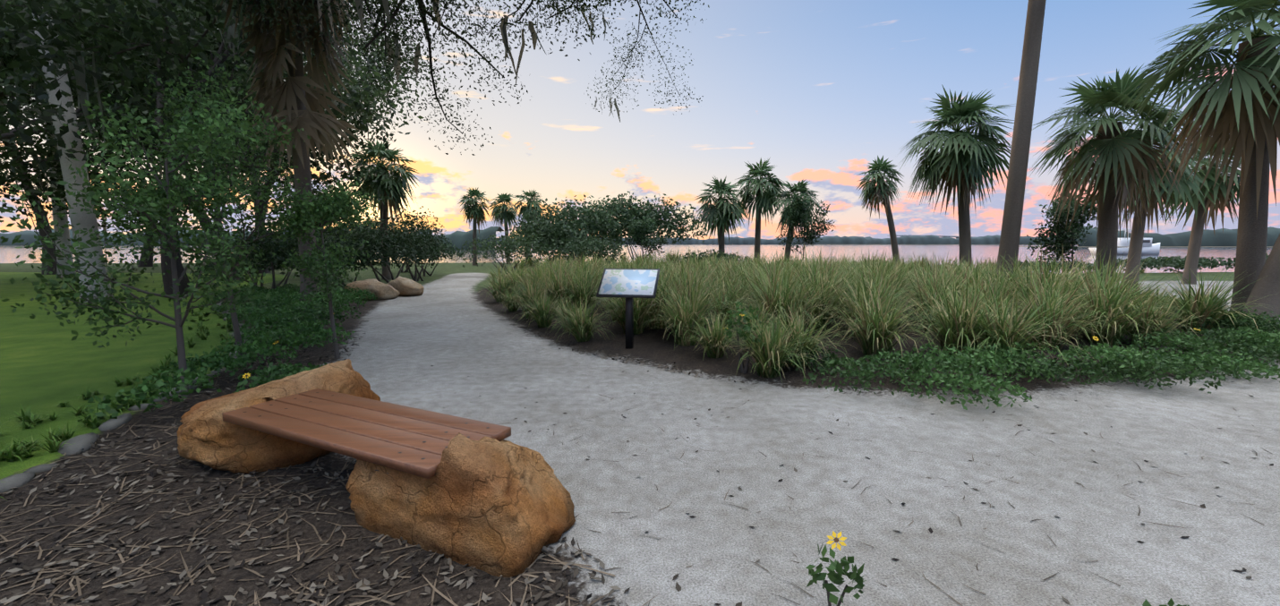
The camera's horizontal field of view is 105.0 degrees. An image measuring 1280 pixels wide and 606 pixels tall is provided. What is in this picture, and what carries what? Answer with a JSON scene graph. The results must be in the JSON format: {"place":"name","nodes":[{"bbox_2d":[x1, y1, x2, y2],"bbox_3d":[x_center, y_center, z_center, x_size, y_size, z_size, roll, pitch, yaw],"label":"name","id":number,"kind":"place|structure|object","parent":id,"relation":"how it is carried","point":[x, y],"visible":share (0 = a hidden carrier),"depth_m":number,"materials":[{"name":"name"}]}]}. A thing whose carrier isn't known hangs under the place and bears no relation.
{"place":"outdoors","nodes":[
{"label":"outdoors","id":0,"kind":"place"},
{"bbox_2d":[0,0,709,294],"bbox_3d":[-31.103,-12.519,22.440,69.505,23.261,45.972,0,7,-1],"label":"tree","id":1,"kind":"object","parent":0,"point":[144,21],"depth_m":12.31,"materials":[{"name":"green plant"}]},
{"bbox_2d":[0,0,620,244],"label":"spanish moss","id":2,"kind":"object","parent":1,"relation":"attached to","point":[80,79],"visible":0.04,"depth_m":10.33,"materials":[{"name":"plant"}]},
{"bbox_2d":[0,244,1272,273],"bbox_3d":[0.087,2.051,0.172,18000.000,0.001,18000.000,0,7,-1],"label":"water","id":3,"kind":"structure","parent":0,"point":[9,254],"depth_m":103.56,"materials":[{"name":"white liquid"}]},
{"bbox_2d":[1088,222,1160,255],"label":"boat","id":4,"kind":"object","parent":3,"relation":"on","point":[1149,247],"visible":0.52,"depth_m":83.97,"materials":[{"name":"white plastic"}]},
{"bbox_2d":[0,262,1279,605],"bbox_3d":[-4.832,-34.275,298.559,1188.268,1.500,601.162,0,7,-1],"label":"ground","id":5,"kind":"structure","parent":0,"point":[456,337],"depth_m":3.48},
{"bbox_2d":[0,296,249,493],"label":"lawn edging stones","id":6,"kind":"object","parent":5,"relation":"on","point":[25,477],"visible":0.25,"depth_m":3.89,"materials":[{"name":"grey stone"}]},
{"bbox_2d":[177,276,575,578],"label":"boulders","id":7,"kind":"object","parent":5,"relation":"on","point":[496,507],"visible":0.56,"depth_m":2.71,"materials":[{"name":"brown stone"}]},
{"bbox_2d":[221,388,511,478],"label":"bench planks","id":8,"kind":"object","parent":7,"relation":"on","point":[410,440],"visible":0.92,"depth_m":3.10,"materials":[{"name":"brown wood"}]},
{"bbox_2d":[0,247,1234,500],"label":"wild grass tufts","id":9,"kind":"object","parent":5,"relation":"on","point":[14,449],"visible":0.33,"depth_m":4.64,"materials":[{"name":"green plant"}]},
{"bbox_2d":[596,268,659,349],"bbox_3d":[-0.166,0.120,7.296,0.860,1.235,0.491,1,7,11],"label":"sign stand","id":10,"kind":"object","parent":5,"relation":"on","point":[629,322],"visible":0.33,"depth_m":7.30,"materials":[{"name":"metal"}]},
{"bbox_2d":[598,269,657,295],"bbox_3d":[-0.169,-0.312,7.232,0.800,0.335,0.427,1,7,11],"label":"sign panel","id":11,"kind":"object","parent":10,"relation":"attached to","point":[642,282],"visible":1,"depth_m":7.22,"materials":[{"name":"plastic"}]},
{"bbox_2d":[0,330,1273,605],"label":"leaf litter twigs","id":12,"kind":"object","parent":5,"relation":"on","point":[186,572],"visible":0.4,"depth_m":2.59,"materials":[{"name":"brown plant"}]},
{"bbox_2d":[242,313,1199,550],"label":"yellow flowers","id":13,"kind":"object","parent":5,"relation":"on","point":[835,541],"visible":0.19,"depth_m":2.08,"materials":[{"name":"yellow plant"}]},
{"bbox_2d":[479,243,1277,378],"bbox_3d":[4.139,-0.878,13.972,19.405,1.570,17.430,0,7,-1],"label":"ornamental grass bed","id":14,"kind":"object","parent":5,"relation":"on","point":[968,304],"visible":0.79,"depth_m":7.88,"materials":[{"name":"green plant"}]},
{"bbox_2d":[0,0,1279,239],"label":"sky","id":15,"kind":"structure","parent":0,"point":[819,89],"materials":[{"name":"blue"}]},
{"bbox_2d":[193,246,1272,249],"bbox_3d":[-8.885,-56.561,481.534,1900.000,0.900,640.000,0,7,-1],"label":"shore banks","id":16,"kind":"object","parent":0,"point":[1120,246],"visible":0.04,"depth_m":248.61,"materials":[{"name":"green plant"}]},
{"bbox_2d":[0,225,1279,249],"bbox_3d":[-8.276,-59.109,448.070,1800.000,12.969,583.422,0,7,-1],"label":"distant treeline","id":17,"kind":"object","parent":16,"relation":"on","point":[1226,237],"visible":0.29,"depth_m":311.36,"materials":[{"name":"green plant"}]},
{"bbox_2d":[887,234,975,238],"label":"bridge","id":18,"kind":"structure","parent":16,"relation":"on","point":[923,235],"depth_m":756.19,"materials":[{"name":"concrete"}]}
]}

